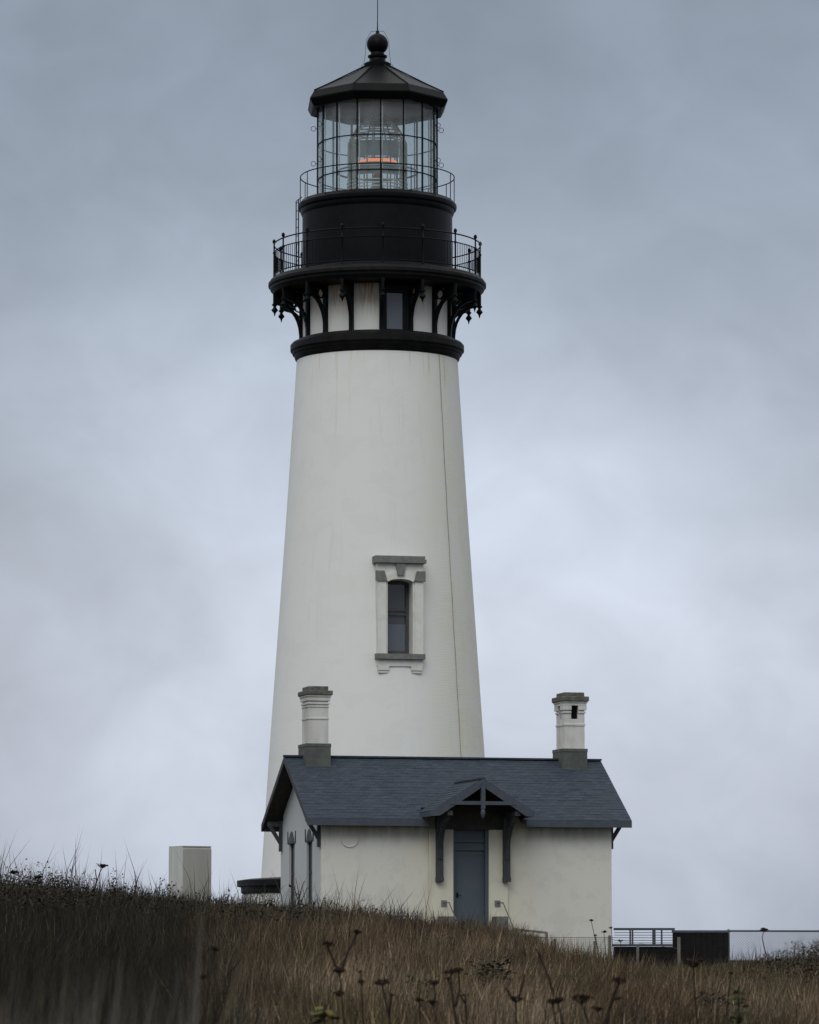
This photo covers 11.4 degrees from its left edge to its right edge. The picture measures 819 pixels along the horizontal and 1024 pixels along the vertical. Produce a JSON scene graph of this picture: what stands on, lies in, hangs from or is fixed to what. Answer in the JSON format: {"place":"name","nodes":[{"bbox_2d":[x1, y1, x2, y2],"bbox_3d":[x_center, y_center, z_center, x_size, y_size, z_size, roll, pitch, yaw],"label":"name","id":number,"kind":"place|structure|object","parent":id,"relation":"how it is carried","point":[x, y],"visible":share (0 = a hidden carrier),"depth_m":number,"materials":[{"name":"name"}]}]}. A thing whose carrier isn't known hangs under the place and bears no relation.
{"place":"outdoors","nodes":[
{"label":"outdoors","id":0,"kind":"place"},
{"bbox_2d":[0,903,263,1023],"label":"foreground grass","id":1,"kind":"structure","parent":0,"point":[91,1020],"depth_m":9.49,"materials":[{"name":"brown plant"}]},
{"bbox_2d":[0,0,818,959],"label":"sky","id":2,"kind":"structure","parent":0,"point":[637,181],"materials":[{"name":"grey"}]},
{"bbox_2d":[714,960,816,1023],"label":"ground","id":3,"kind":"structure","parent":0,"point":[740,962],"depth_m":122.32,"materials":[{"name":"brown plant"}]},
{"bbox_2d":[10,869,18,924],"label":"dead flower weed","id":4,"kind":"object","parent":3,"relation":"on","point":[14,871],"visible":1,"depth_m":69.72,"materials":[{"name":"black plant"}]},
{"bbox_2d":[34,875,42,917],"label":"dead flower weed","id":5,"kind":"object","parent":3,"relation":"on","point":[38,877],"visible":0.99,"depth_m":69.73,"materials":[{"name":"black plant"}]},
{"bbox_2d":[92,864,107,898],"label":"dead flower weed","id":6,"kind":"object","parent":3,"relation":"on","point":[103,865],"visible":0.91,"depth_m":87.62,"materials":[{"name":"black plant"}]},
{"bbox_2d":[169,846,211,901],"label":"masonry block","id":7,"kind":"structure","parent":3,"relation":"on","point":[194,861],"depth_m":116.00,"materials":[{"name":"concrete"}]},
{"bbox_2d":[199,946,243,1023],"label":"dead flower weed","id":8,"kind":"object","parent":3,"relation":"on","point":[214,948],"visible":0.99,"depth_m":23.85,"materials":[{"name":"brown plant"}]},
{"bbox_2d":[0,829,447,932],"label":"brow stalks","id":9,"kind":"object","parent":3,"relation":"on","point":[182,894],"visible":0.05,"depth_m":87.04,"materials":[{"name":"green plant"}]},
{"bbox_2d":[0,858,474,941],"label":"brow undergrowth","id":10,"kind":"object","parent":3,"relation":"on","point":[115,894],"visible":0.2,"depth_m":82.80,"materials":[{"name":"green plant"}]},
{"bbox_2d":[294,880,306,902],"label":"bare shrub","id":11,"kind":"object","parent":3,"relation":"on","point":[300,892],"visible":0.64,"depth_m":96.59,"materials":[{"name":"brown plant"}]},
{"bbox_2d":[309,1005,341,1023],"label":"leafy plant","id":12,"kind":"object","parent":3,"relation":"on","point":[323,1015],"visible":1,"depth_m":24.81,"materials":[{"name":"green plant"}]},
{"bbox_2d":[322,929,361,1023],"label":"dead flower weed","id":13,"kind":"object","parent":3,"relation":"on","point":[340,992],"visible":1,"depth_m":26.83,"materials":[{"name":"brown plant"}]},
{"bbox_2d":[237,0,485,909],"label":"lighthouse","id":14,"kind":"object","parent":3,"relation":"on","point":[376,631],"visible":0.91,"depth_m":123.75,"materials":[{"name":"white paint"}]},
{"bbox_2d":[384,282,408,329],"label":"watch window","id":15,"kind":"structure","parent":14,"relation":"in","point":[396,300],"depth_m":124.15,"materials":[{"name":"grey glass"}]},
{"bbox_2d":[372,555,426,672],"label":"tower window","id":16,"kind":"structure","parent":14,"relation":"in","point":[399,580],"depth_m":122.40,"materials":[{"name":"grey paint"}]},
{"bbox_2d":[358,970,365,1023],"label":"dead flower weed","id":17,"kind":"object","parent":3,"relation":"on","point":[361,981],"visible":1,"depth_m":28.77,"materials":[{"name":"brown plant"}]},
{"bbox_2d":[374,978,394,1023],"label":"dead flower weed","id":18,"kind":"object","parent":3,"relation":"on","point":[382,982],"visible":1,"depth_m":26.85,"materials":[{"name":"brown plant"}]},
{"bbox_2d":[0,899,817,993],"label":"meadow weeds","id":19,"kind":"object","parent":3,"relation":"on","point":[620,970],"visible":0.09,"depth_m":57.74,"materials":[{"name":"brown plant"}]},
{"bbox_2d":[0,870,818,1023],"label":"meadow grass","id":20,"kind":"structure","parent":3,"relation":"on","point":[289,990],"depth_m":47.43,"materials":[{"name":"brown plant"}]},
{"bbox_2d":[0,872,818,992],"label":"seed stalks","id":21,"kind":"object","parent":3,"relation":"on","point":[54,929],"visible":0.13,"depth_m":66.16,"materials":[{"name":"brown plant"}]},
{"bbox_2d":[400,973,438,993],"bbox_3d":[0.126,5.272,44.685,0.528,0.485,0.537,0,-6,0],"label":"bush","id":22,"kind":"object","parent":3,"relation":"on","point":[407,982],"visible":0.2,"depth_m":44.70,"materials":[{"name":"green plant"}]},
{"bbox_2d":[415,997,424,1023],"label":"dead flower weed","id":23,"kind":"object","parent":3,"relation":"on","point":[419,1000],"visible":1,"depth_m":27.75,"materials":[{"name":"brown plant"}]},
{"bbox_2d":[425,980,439,1023],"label":"dead flower weed","id":24,"kind":"object","parent":3,"relation":"on","point":[431,1001],"visible":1,"depth_m":28.78,"materials":[{"name":"brown plant"}]},
{"bbox_2d":[261,686,631,960],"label":"workroom house","id":25,"kind":"structure","parent":3,"relation":"on","point":[521,841],"depth_m":115.65,"materials":[{"name":"beige paint"}]},
{"bbox_2d":[287,831,295,909],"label":"gable window","id":26,"kind":"structure","parent":25,"relation":"in","point":[290,839],"depth_m":117.92,"materials":[{"name":"grey glass"}]},
{"bbox_2d":[304,829,313,905],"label":"gable window","id":27,"kind":"structure","parent":25,"relation":"in","point":[310,837],"depth_m":115.75,"materials":[{"name":"grey glass"}]},
{"bbox_2d":[455,851,483,927],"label":"door","id":28,"kind":"structure","parent":25,"relation":"in","point":[469,865],"depth_m":115.24,"materials":[{"name":"grey wood"}]},
{"bbox_2d":[443,967,463,1023],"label":"dead flower weed","id":29,"kind":"object","parent":3,"relation":"on","point":[453,971],"visible":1,"depth_m":27.82,"materials":[{"name":"brown plant"}]},
{"bbox_2d":[460,993,468,1023],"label":"dead flower weed","id":30,"kind":"object","parent":3,"relation":"on","point":[465,995],"visible":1,"depth_m":27.77,"materials":[{"name":"brown plant"}]},
{"bbox_2d":[466,956,515,992],"bbox_3d":[0.950,5.466,47.690,0.664,0.595,0.629,0,-6,0],"label":"bush","id":31,"kind":"object","parent":3,"relation":"on","point":[496,970],"visible":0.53,"depth_m":47.64,"materials":[{"name":"green plant"}]},
{"bbox_2d":[505,974,525,1023],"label":"dead flower weed","id":32,"kind":"object","parent":3,"relation":"on","point":[514,998],"visible":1,"depth_m":26.80,"materials":[{"name":"brown plant"}]},
{"bbox_2d":[517,929,547,947],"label":"timber handrail","id":33,"kind":"object","parent":3,"relation":"on","point":[543,932],"visible":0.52,"depth_m":99.27,"materials":[{"name":"grey wood"}]},
{"bbox_2d":[536,949,564,1023],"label":"dead flower weed","id":34,"kind":"object","parent":3,"relation":"on","point":[557,1000],"visible":1,"depth_m":24.83,"materials":[{"name":"brown plant"}]},
{"bbox_2d":[570,994,594,1023],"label":"dead flower weed","id":35,"kind":"object","parent":3,"relation":"on","point":[585,998],"visible":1,"depth_m":23.81,"materials":[{"name":"brown plant"}]},
{"bbox_2d":[589,919,597,951],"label":"dead flower weed","id":36,"kind":"object","parent":3,"relation":"on","point":[591,920],"visible":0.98,"depth_m":85.57,"materials":[{"name":"brown plant"}]},
{"bbox_2d":[591,1006,603,1023],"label":"dead flower weed","id":37,"kind":"object","parent":3,"relation":"on","point":[596,1007],"visible":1,"depth_m":25.83,"materials":[{"name":"brown plant"}]},
{"bbox_2d":[548,935,680,966],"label":"wire fence","id":38,"kind":"object","parent":3,"relation":"on","point":[609,939],"visible":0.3,"depth_m":100.41,"materials":[{"name":"metal"}]},
{"bbox_2d":[606,976,626,1023],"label":"dead flower weed","id":39,"kind":"object","parent":3,"relation":"on","point":[618,979],"visible":1,"depth_m":25.80,"materials":[{"name":"brown plant"}]},
{"bbox_2d":[613,930,728,967],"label":"boarded wall","id":40,"kind":"structure","parent":3,"relation":"on","point":[704,943],"depth_m":123.23,"materials":[{"name":"black wood"}]},
{"bbox_2d":[614,928,674,943],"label":"steel railing","id":41,"kind":"object","parent":40,"relation":"on","point":[653,937],"visible":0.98,"depth_m":123.31,"materials":[{"name":"grey metal"}]},
{"bbox_2d":[684,958,705,1023],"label":"dead flower weed","id":42,"kind":"object","parent":3,"relation":"on","point":[690,962],"visible":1,"depth_m":33.78,"materials":[{"name":"brown plant"}]},
{"bbox_2d":[691,988,733,1016],"bbox_3d":[2.956,4.812,39.717,0.460,0.385,0.464,5,-8,-38],"label":"bush","id":43,"kind":"object","parent":3,"relation":"on","point":[717,999],"visible":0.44,"depth_m":39.71,"materials":[{"name":"green plant"}]},
{"bbox_2d":[725,971,733,1023],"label":"dead flower weed","id":44,"kind":"object","parent":3,"relation":"on","point":[731,973],"visible":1,"depth_m":35.72,"materials":[{"name":"brown plant"}]},
{"bbox_2d":[727,986,749,1023],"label":"leafy plant","id":45,"kind":"object","parent":3,"relation":"on","point":[738,1002],"visible":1,"depth_m":26.81,"materials":[{"name":"green plant"}]},
{"bbox_2d":[760,927,768,960],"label":"dead flower weed","id":46,"kind":"object","parent":3,"relation":"on","point":[763,929],"visible":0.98,"depth_m":79.52,"materials":[{"name":"black plant"}]},
{"bbox_2d":[716,934,818,974],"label":"fence stalks","id":47,"kind":"object","parent":3,"relation":"on","point":[756,959],"visible":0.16,"depth_m":96.55,"materials":[{"name":"brown plant"}]},
{"bbox_2d":[727,929,818,962],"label":"chain link fence","id":48,"kind":"object","parent":3,"relation":"on","point":[775,931],"visible":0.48,"depth_m":123.53,"materials":[{"name":"grey metal"}]},
{"bbox_2d":[728,936,818,981],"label":"brown undergrowth","id":49,"kind":"object","parent":3,"relation":"on","point":[806,960],"visible":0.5,"depth_m":73.79,"materials":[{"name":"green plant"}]}
]}

